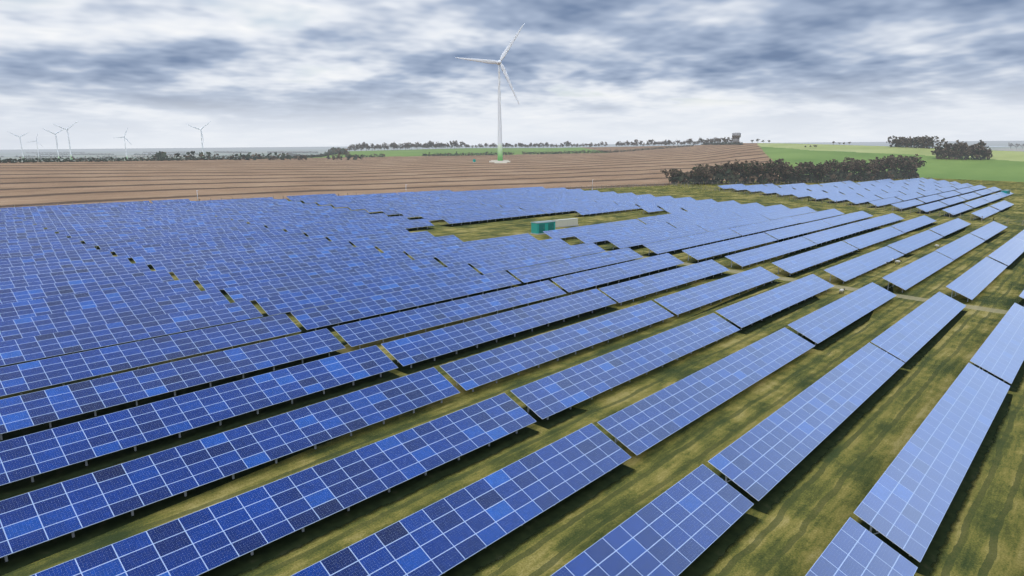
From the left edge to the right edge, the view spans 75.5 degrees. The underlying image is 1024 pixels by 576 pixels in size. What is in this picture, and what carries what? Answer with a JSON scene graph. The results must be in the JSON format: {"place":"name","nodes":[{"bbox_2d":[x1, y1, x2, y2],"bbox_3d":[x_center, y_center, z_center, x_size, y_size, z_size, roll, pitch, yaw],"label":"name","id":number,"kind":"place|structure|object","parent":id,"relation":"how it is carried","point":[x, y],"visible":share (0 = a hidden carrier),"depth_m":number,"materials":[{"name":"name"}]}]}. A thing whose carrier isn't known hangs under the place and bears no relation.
{"place":"outdoors","nodes":[
{"label":"outdoors","id":0,"kind":"place"},
{"bbox_2d":[0,141,1023,575],"bbox_3d":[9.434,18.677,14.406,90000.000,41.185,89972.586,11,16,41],"label":"terrain","id":1,"kind":"structure","parent":0,"point":[796,529],"depth_m":78.01,"materials":[{"name":"green plant"}]},
{"bbox_2d":[0,233,66,243],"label":"solar table","id":2,"kind":"object","parent":1,"relation":"on","point":[31,238],"visible":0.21,"depth_m":137.67,"materials":[{"name":"blue glass"}]},
{"bbox_2d":[0,237,81,250],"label":"solar table","id":3,"kind":"object","parent":1,"relation":"on","point":[38,244],"visible":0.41,"depth_m":130.72,"materials":[{"name":"blue glass"}]},
{"bbox_2d":[0,243,95,258],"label":"solar table","id":4,"kind":"object","parent":1,"relation":"on","point":[43,251],"visible":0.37,"depth_m":123.95,"materials":[{"name":"blue glass"}]},
{"bbox_2d":[0,249,112,267],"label":"solar table","id":5,"kind":"object","parent":1,"relation":"on","point":[48,258],"visible":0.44,"depth_m":117.06,"materials":[{"name":"blue glass"}]},
{"bbox_2d":[0,256,130,277],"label":"solar table","id":6,"kind":"object","parent":1,"relation":"on","point":[57,267],"visible":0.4,"depth_m":110.20,"materials":[{"name":"blue glass"}]},
{"bbox_2d":[0,201,149,213],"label":"solar table","id":7,"kind":"object","parent":1,"relation":"on","point":[5,210],"visible":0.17,"depth_m":197.03,"materials":[{"name":"blue glass"}]},
{"bbox_2d":[0,262,150,289],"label":"solar table","id":8,"kind":"object","parent":1,"relation":"on","point":[46,278],"visible":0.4,"depth_m":103.31,"materials":[{"name":"blue glass"}]},
{"bbox_2d":[7,203,160,217],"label":"solar table","id":9,"kind":"object","parent":1,"relation":"on","point":[13,213],"visible":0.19,"depth_m":191.48,"materials":[{"name":"blue glass"}]},
{"bbox_2d":[0,270,174,303],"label":"solar table","id":10,"kind":"object","parent":1,"relation":"on","point":[19,294],"visible":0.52,"depth_m":96.27,"materials":[{"name":"blue glass"}]},
{"bbox_2d":[16,205,173,220],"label":"solar table","id":11,"kind":"object","parent":1,"relation":"on","point":[24,215],"visible":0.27,"depth_m":185.19,"materials":[{"name":"blue glass"}]},
{"bbox_2d":[0,279,199,321],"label":"solar table","id":12,"kind":"object","parent":1,"relation":"on","point":[33,308],"visible":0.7,"depth_m":89.19,"materials":[{"name":"blue glass"}]},
{"bbox_2d":[25,208,186,224],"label":"solar table","id":13,"kind":"object","parent":1,"relation":"on","point":[32,219],"visible":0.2,"depth_m":179.63,"materials":[{"name":"blue glass"}]},
{"bbox_2d":[0,289,229,341],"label":"solar table","id":14,"kind":"object","parent":1,"relation":"on","point":[50,323],"visible":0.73,"depth_m":82.21,"materials":[{"name":"blue glass"}]},
{"bbox_2d":[34,210,199,228],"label":"solar table","id":15,"kind":"object","parent":1,"relation":"on","point":[68,220],"visible":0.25,"depth_m":172.70,"materials":[{"name":"blue glass"}]},
{"bbox_2d":[45,213,214,233],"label":"solar table","id":16,"kind":"object","parent":1,"relation":"on","point":[88,223],"visible":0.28,"depth_m":166.62,"materials":[{"name":"blue glass"}]},
{"bbox_2d":[0,300,262,367],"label":"solar table","id":17,"kind":"object","parent":1,"relation":"on","point":[34,348],"visible":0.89,"depth_m":75.09,"materials":[{"name":"blue glass"}]},
{"bbox_2d":[56,216,230,237],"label":"solar table","id":18,"kind":"object","parent":1,"relation":"on","point":[66,230],"visible":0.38,"depth_m":160.82,"materials":[{"name":"blue glass"}]},
{"bbox_2d":[0,313,300,396],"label":"solar table","id":19,"kind":"object","parent":1,"relation":"on","point":[20,378],"visible":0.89,"depth_m":67.85,"materials":[{"name":"blue glass"}]},
{"bbox_2d":[69,219,246,243],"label":"solar table","id":20,"kind":"object","parent":1,"relation":"on","point":[79,235],"visible":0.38,"depth_m":154.31,"materials":[{"name":"blue glass"}]},
{"bbox_2d":[0,328,344,441],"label":"solar table","id":21,"kind":"object","parent":1,"relation":"on","point":[31,413],"visible":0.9,"depth_m":60.51,"materials":[{"name":"blue glass"}]},
{"bbox_2d":[82,223,265,249],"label":"solar table","id":22,"kind":"object","parent":1,"relation":"on","point":[93,240],"visible":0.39,"depth_m":148.32,"materials":[{"name":"blue glass"}]},
{"bbox_2d":[0,147,362,159],"bbox_3d":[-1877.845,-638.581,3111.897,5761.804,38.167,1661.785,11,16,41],"label":"treeline","id":23,"kind":"object","parent":1,"relation":"on","point":[289,154],"visible":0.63,"depth_m":1019.87,"materials":[{"name":"green plant"}]},
{"bbox_2d":[97,227,284,254],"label":"solar table","id":24,"kind":"object","parent":1,"relation":"on","point":[109,245],"visible":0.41,"depth_m":141.83,"materials":[{"name":"blue glass"}]},
{"bbox_2d":[0,345,399,499],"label":"solar table","id":25,"kind":"object","parent":1,"relation":"on","point":[37,460],"visible":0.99,"depth_m":52.90,"materials":[{"name":"blue glass"}]},
{"bbox_2d":[112,231,305,260],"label":"solar table","id":26,"kind":"object","parent":1,"relation":"on","point":[127,252],"visible":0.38,"depth_m":135.84,"materials":[{"name":"blue glass"}]},
{"bbox_2d":[130,235,328,268],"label":"solar table","id":27,"kind":"object","parent":1,"relation":"on","point":[147,258],"visible":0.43,"depth_m":129.36,"materials":[{"name":"blue glass"}]},
{"bbox_2d":[0,367,459,575],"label":"solar table","id":28,"kind":"object","parent":1,"relation":"on","point":[40,524],"visible":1,"depth_m":44.67,"materials":[{"name":"blue glass"}]},
{"bbox_2d":[174,199,287,210],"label":"solar table","id":29,"kind":"object","parent":1,"relation":"on","point":[185,206],"visible":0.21,"depth_m":213.84,"materials":[{"name":"blue glass"}]},
{"bbox_2d":[187,201,301,212],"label":"solar table","id":30,"kind":"object","parent":1,"relation":"on","point":[198,209],"visible":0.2,"depth_m":207.43,"materials":[{"name":"blue glass"}]},
{"bbox_2d":[150,240,353,272],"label":"solar table","id":31,"kind":"object","parent":1,"relation":"on","point":[169,265],"visible":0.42,"depth_m":123.72,"materials":[{"name":"blue glass"}]},
{"bbox_2d":[200,203,317,215],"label":"solar table","id":32,"kind":"object","parent":1,"relation":"on","point":[213,211],"visible":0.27,"depth_m":201.63,"materials":[{"name":"blue glass"}]},
{"bbox_2d":[215,205,333,218],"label":"solar table","id":33,"kind":"object","parent":1,"relation":"on","point":[236,213],"visible":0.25,"depth_m":195.53,"materials":[{"name":"blue glass"}]},
{"bbox_2d":[172,245,380,280],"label":"solar table","id":34,"kind":"object","parent":1,"relation":"on","point":[192,273],"visible":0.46,"depth_m":117.34,"materials":[{"name":"blue glass"}]},
{"bbox_2d":[30,393,538,575],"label":"solar table","id":35,"kind":"object","parent":1,"relation":"on","point":[246,532],"visible":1,"depth_m":41.42,"materials":[{"name":"blue glass"}]},
{"bbox_2d":[230,208,350,221],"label":"solar table","id":36,"kind":"object","parent":1,"relation":"on","point":[241,217],"visible":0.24,"depth_m":188.90,"materials":[{"name":"blue glass"}]},
{"bbox_2d":[196,251,411,294],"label":"solar table","id":37,"kind":"object","parent":1,"relation":"on","point":[221,282],"visible":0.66,"depth_m":110.83,"materials":[{"name":"blue glass"}]},
{"bbox_2d":[246,210,368,227],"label":"solar table","id":38,"kind":"object","parent":1,"relation":"on","point":[304,216],"visible":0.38,"depth_m":183.13,"materials":[{"name":"blue glass"}]},
{"bbox_2d":[264,213,387,228],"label":"solar table","id":39,"kind":"object","parent":1,"relation":"on","point":[281,224],"visible":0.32,"depth_m":176.72,"materials":[{"name":"blue glass"}]},
{"bbox_2d":[223,257,443,301],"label":"solar table","id":40,"kind":"object","parent":1,"relation":"on","point":[250,292],"visible":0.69,"depth_m":104.75,"materials":[{"name":"blue glass"}]},
{"bbox_2d":[283,216,408,235],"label":"solar table","id":41,"kind":"object","parent":1,"relation":"on","point":[302,227],"visible":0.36,"depth_m":170.54,"materials":[{"name":"blue glass"}]},
{"bbox_2d":[325,227,409,244],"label":"solar table","id":42,"kind":"object","parent":1,"relation":"on","point":[347,236],"visible":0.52,"depth_m":153.88,"materials":[{"name":"blue glass"}]},
{"bbox_2d":[255,264,480,317],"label":"solar table","id":43,"kind":"object","parent":1,"relation":"on","point":[288,303],"visible":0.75,"depth_m":98.19,"materials":[{"name":"blue glass"}]},
{"bbox_2d":[303,219,434,239],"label":"solar table","id":44,"kind":"object","parent":1,"relation":"on","point":[419,224],"visible":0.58,"depth_m":166.79,"materials":[{"name":"blue glass"}]},
{"bbox_2d":[349,231,433,248],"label":"solar table","id":45,"kind":"object","parent":1,"relation":"on","point":[368,241],"visible":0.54,"depth_m":147.75,"materials":[{"name":"blue glass"}]},
{"bbox_2d":[345,198,444,209],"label":"solar table","id":46,"kind":"object","parent":1,"relation":"on","point":[357,206],"visible":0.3,"depth_m":226.03,"materials":[{"name":"blue glass"}]},
{"bbox_2d":[291,271,520,333],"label":"solar table","id":47,"kind":"object","parent":1,"relation":"on","point":[329,317],"visible":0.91,"depth_m":92.24,"materials":[{"name":"blue glass"}]},
{"bbox_2d":[362,199,462,213],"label":"solar table","id":48,"kind":"object","parent":1,"relation":"on","point":[376,209],"visible":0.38,"depth_m":219.25,"materials":[{"name":"blue glass"}]},
{"bbox_2d":[375,235,462,254],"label":"solar table","id":49,"kind":"object","parent":1,"relation":"on","point":[402,246],"visible":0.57,"depth_m":141.63,"materials":[{"name":"blue glass"}]},
{"bbox_2d":[380,201,481,216],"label":"solar table","id":50,"kind":"object","parent":1,"relation":"on","point":[390,212],"visible":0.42,"depth_m":213.32,"materials":[{"name":"blue glass"}]},
{"bbox_2d":[333,280,565,348],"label":"solar table","id":51,"kind":"object","parent":1,"relation":"on","point":[359,333],"visible":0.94,"depth_m":85.82,"materials":[{"name":"blue glass"}]},
{"bbox_2d":[399,204,500,219],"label":"solar table","id":52,"kind":"object","parent":1,"relation":"on","point":[412,213],"visible":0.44,"depth_m":207.37,"materials":[{"name":"blue glass"}]},
{"bbox_2d":[291,423,634,575],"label":"solar table","id":53,"kind":"object","parent":1,"relation":"on","point":[479,525],"visible":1,"depth_m":40.23,"materials":[{"name":"blue glass"}]},
{"bbox_2d":[419,206,519,222],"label":"solar table","id":54,"kind":"object","parent":1,"relation":"on","point":[430,217],"visible":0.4,"depth_m":201.03,"materials":[{"name":"blue glass"}]},
{"bbox_2d":[404,233,538,260],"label":"solar table","id":55,"kind":"object","parent":1,"relation":"on","point":[426,252],"visible":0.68,"depth_m":139.58,"materials":[{"name":"blue glass"}]},
{"bbox_2d":[455,23,524,160],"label":"wind turbine","id":56,"kind":"object","parent":1,"relation":"on","point":[499,64],"visible":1,"depth_m":686.57,"materials":[{"name":"paint"}]},
{"bbox_2d":[441,208,545,226],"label":"solar table","id":57,"kind":"object","parent":1,"relation":"on","point":[468,219],"visible":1,"depth_m":196.78,"materials":[{"name":"blue glass"}]},
{"bbox_2d":[381,289,617,373],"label":"solar table","id":58,"kind":"object","parent":1,"relation":"on","point":[416,353],"visible":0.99,"depth_m":79.38,"materials":[{"name":"blue glass"}]},
{"bbox_2d":[435,238,570,266],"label":"solar table","id":59,"kind":"object","parent":1,"relation":"on","point":[460,258],"visible":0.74,"depth_m":133.33,"materials":[{"name":"blue glass"}]},
{"bbox_2d":[0,135,1023,162],"bbox_3d":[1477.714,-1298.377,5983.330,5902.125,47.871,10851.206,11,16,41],"label":"distant trees","id":60,"kind":"object","parent":1,"relation":"on","point":[959,150],"visible":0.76,"depth_m":749.00,"materials":[{"name":"green plant"}]},
{"bbox_2d":[470,242,604,274],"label":"solar table","id":61,"kind":"object","parent":1,"relation":"on","point":[506,264],"visible":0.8,"depth_m":127.37,"materials":[{"name":"blue glass"}]},
{"bbox_2d":[440,301,673,390],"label":"solar table","id":62,"kind":"object","parent":1,"relation":"on","point":[472,372],"visible":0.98,"depth_m":73.22,"materials":[{"name":"blue glass"}]},
{"bbox_2d":[508,248,642,285],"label":"solar table","id":63,"kind":"object","parent":1,"relation":"on","point":[549,271],"visible":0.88,"depth_m":120.93,"materials":[{"name":"blue glass"}]},
{"bbox_2d":[540,201,617,215],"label":"solar table","id":64,"kind":"object","parent":1,"relation":"on","point":[555,210],"visible":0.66,"depth_m":224.15,"materials":[{"name":"blue glass"}]},
{"bbox_2d":[543,219,645,239],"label":"solar table","id":65,"kind":"object","parent":1,"relation":"on","point":[565,233],"visible":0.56,"depth_m":171.77,"materials":[{"name":"blue glass"}]},
{"bbox_2d":[573,203,639,216],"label":"solar table","id":66,"kind":"object","parent":1,"relation":"on","point":[589,211],"visible":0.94,"depth_m":223.43,"materials":[{"name":"blue glass"}]},
{"bbox_2d":[551,253,683,294],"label":"solar table","id":67,"kind":"object","parent":1,"relation":"on","point":[614,274],"visible":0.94,"depth_m":115.42,"materials":[{"name":"blue glass"}]},
{"bbox_2d":[574,222,674,245],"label":"solar table","id":68,"kind":"object","parent":1,"relation":"on","point":[599,238],"visible":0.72,"depth_m":164.56,"materials":[{"name":"blue glass"}]},
{"bbox_2d":[511,313,739,428],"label":"solar table","id":69,"kind":"object","parent":1,"relation":"on","point":[549,401],"visible":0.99,"depth_m":65.78,"materials":[{"name":"blue glass"}]},
{"bbox_2d":[551,464,759,575],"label":"solar table","id":70,"kind":"object","parent":1,"relation":"on","point":[698,521],"visible":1,"depth_m":38.65,"materials":[{"name":"blue glass"}]},
{"bbox_2d":[606,225,707,250],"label":"solar table","id":71,"kind":"object","parent":1,"relation":"on","point":[635,242],"visible":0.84,"depth_m":158.42,"materials":[{"name":"blue glass"}]},
{"bbox_2d":[599,259,730,304],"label":"solar table","id":72,"kind":"object","parent":1,"relation":"on","point":[649,284],"visible":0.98,"depth_m":109.37,"materials":[{"name":"blue glass"}]},
{"bbox_2d":[637,209,712,223],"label":"solar table","id":73,"kind":"object","parent":1,"relation":"on","point":[673,216],"visible":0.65,"depth_m":203.24,"materials":[{"name":"blue glass"}]},
{"bbox_2d":[643,228,740,256],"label":"solar table","id":74,"kind":"object","parent":1,"relation":"on","point":[674,246],"visible":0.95,"depth_m":152.82,"materials":[{"name":"blue glass"}]},
{"bbox_2d":[666,212,740,227],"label":"solar table","id":75,"kind":"object","parent":1,"relation":"on","point":[701,219],"visible":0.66,"depth_m":197.20,"materials":[{"name":"blue glass"}]},
{"bbox_2d":[597,327,814,454],"bbox_3d":[21.354,9.160,64.937,5.127,2.456,39.134,12,16,41],"label":"solar table","id":76,"kind":"object","parent":1,"relation":"on","point":[641,426],"visible":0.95,"depth_m":60.35,"materials":[{"name":"blue glass"}]},
{"bbox_2d":[654,267,781,319],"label":"solar table","id":77,"kind":"object","parent":1,"relation":"on","point":[680,302],"visible":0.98,"depth_m":103.12,"materials":[{"name":"blue glass"}]},
{"bbox_2d":[682,232,776,262],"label":"solar table","id":78,"kind":"object","parent":1,"relation":"on","point":[713,249],"visible":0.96,"depth_m":146.69,"materials":[{"name":"blue glass"}]},
{"bbox_2d":[697,214,769,232],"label":"solar table","id":79,"kind":"object","parent":1,"relation":"on","point":[728,223],"visible":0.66,"depth_m":190.83,"materials":[{"name":"blue glass"}]},
{"bbox_2d":[729,217,800,237],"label":"solar table","id":80,"kind":"object","parent":1,"relation":"on","point":[755,228],"visible":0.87,"depth_m":184.75,"materials":[{"name":"blue glass"}]},
{"bbox_2d":[725,237,817,268],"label":"solar table","id":81,"kind":"object","parent":1,"relation":"on","point":[759,254],"visible":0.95,"depth_m":142.34,"materials":[{"name":"blue glass"}]},
{"bbox_2d":[716,274,833,333],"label":"solar table","id":82,"kind":"object","parent":1,"relation":"on","point":[749,315],"visible":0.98,"depth_m":95.61,"materials":[{"name":"blue glass"}]},
{"bbox_2d":[760,206,816,221],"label":"solar table","id":83,"kind":"object","parent":1,"relation":"on","point":[786,213],"visible":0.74,"depth_m":221.81,"materials":[{"name":"blue glass"}]},
{"bbox_2d":[661,154,926,184],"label":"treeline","id":84,"kind":"object","parent":1,"relation":"on","point":[907,166],"visible":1,"depth_m":423.82,"materials":[{"name":"green plant"}]},
{"bbox_2d":[765,220,832,242],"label":"solar table","id":85,"kind":"object","parent":1,"relation":"on","point":[790,232],"visible":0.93,"depth_m":177.55,"materials":[{"name":"blue glass"}]},
{"bbox_2d":[708,343,908,513],"bbox_3d":[28.242,10.556,58.793,5.127,2.456,39.134,12,17,41],"label":"solar table","id":86,"kind":"object","parent":1,"relation":"on","point":[767,464],"visible":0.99,"depth_m":53.41,"materials":[{"name":"blue glass"}]},
{"bbox_2d":[772,241,858,277],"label":"solar table","id":87,"kind":"object","parent":1,"relation":"on","point":[798,262],"visible":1,"depth_m":134.65,"materials":[{"name":"blue glass"}]},
{"bbox_2d":[791,209,843,222],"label":"solar table","id":88,"kind":"object","parent":1,"relation":"on","point":[808,217],"visible":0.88,"depth_m":215.72,"materials":[{"name":"blue glass"}]},
{"bbox_2d":[803,223,867,246],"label":"solar table","id":89,"kind":"object","parent":1,"relation":"on","point":[831,236],"visible":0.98,"depth_m":172.21,"materials":[{"name":"blue glass"}]},
{"bbox_2d":[788,282,896,350],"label":"solar table","id":90,"kind":"object","parent":1,"relation":"on","point":[824,327],"visible":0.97,"depth_m":88.86,"materials":[{"name":"blue glass"}]},
{"bbox_2d":[822,211,872,226],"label":"solar table","id":91,"kind":"object","parent":1,"relation":"on","point":[845,218],"visible":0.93,"depth_m":209.72,"materials":[{"name":"blue glass"}]},
{"bbox_2d":[805,517,917,575],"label":"solar table","id":92,"kind":"object","parent":1,"relation":"on","point":[854,548],"visible":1,"depth_m":36.31,"materials":[{"name":"blue glass"}]},
{"bbox_2d":[824,246,903,283],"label":"solar table","id":93,"kind":"object","parent":1,"relation":"on","point":[853,268],"visible":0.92,"depth_m":128.59,"materials":[{"name":"blue glass"}]},
{"bbox_2d":[843,226,902,251],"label":"solar table","id":94,"kind":"object","parent":1,"relation":"on","point":[870,238],"visible":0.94,"depth_m":166.11,"materials":[{"name":"blue glass"}]},
{"bbox_2d":[855,213,903,231],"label":"solar table","id":95,"kind":"object","parent":1,"relation":"on","point":[871,224],"visible":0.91,"depth_m":201.74,"materials":[{"name":"blue glass"}]},
{"bbox_2d":[892,215,936,232],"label":"solar table","id":96,"kind":"object","parent":1,"relation":"on","point":[918,223],"visible":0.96,"depth_m":198.18,"materials":[{"name":"blue glass"}]},
{"bbox_2d":[887,230,942,257],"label":"solar table","id":97,"kind":"object","parent":1,"relation":"on","point":[912,243],"visible":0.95,"depth_m":159.35,"materials":[{"name":"blue glass"}]},
{"bbox_2d":[882,251,953,292],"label":"solar table","id":98,"kind":"object","parent":1,"relation":"on","point":[906,277],"visible":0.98,"depth_m":121.77,"materials":[{"name":"blue glass"}]},
{"bbox_2d":[871,292,967,369],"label":"solar table","id":99,"kind":"object","parent":1,"relation":"on","point":[910,340],"visible":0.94,"depth_m":83.35,"materials":[{"name":"blue glass"}]},
{"bbox_2d":[854,363,1012,575],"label":"solar table","id":100,"kind":"object","parent":1,"relation":"on","point":[910,507],"visible":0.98,"depth_m":46.69,"materials":[{"name":"blue glass"}]},
{"bbox_2d":[930,218,969,238],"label":"solar table","id":101,"kind":"object","parent":1,"relation":"on","point":[947,230],"visible":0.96,"depth_m":190.29,"materials":[{"name":"blue glass"}]},
{"bbox_2d":[935,233,984,259],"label":"solar table","id":102,"kind":"object","parent":1,"relation":"on","point":[956,249],"visible":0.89,"depth_m":153.85,"materials":[{"name":"blue glass"}]},
{"bbox_2d":[946,257,1007,301],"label":"solar table","id":103,"kind":"object","parent":1,"relation":"on","point":[973,282],"visible":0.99,"depth_m":116.16,"materials":[{"name":"blue glass"}]},
{"bbox_2d":[971,221,1006,242],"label":"solar table","id":104,"kind":"object","parent":1,"relation":"on","point":[987,233],"visible":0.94,"depth_m":184.37,"materials":[{"name":"blue glass"}]},
{"bbox_2d":[970,303,1023,391],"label":"solar table","id":105,"kind":"object","parent":1,"relation":"on","point":[999,354],"visible":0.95,"depth_m":74.13,"materials":[{"name":"blue glass"}]},
{"bbox_2d":[988,237,1023,269],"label":"solar table","id":106,"kind":"object","parent":1,"relation":"on","point":[1010,253],"visible":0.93,"depth_m":145.64,"materials":[{"name":"blue glass"}]},
{"bbox_2d":[0,0,1023,149],"label":"sky","id":107,"kind":"structure","parent":0,"point":[264,73],"materials":[{"name":"grey"}]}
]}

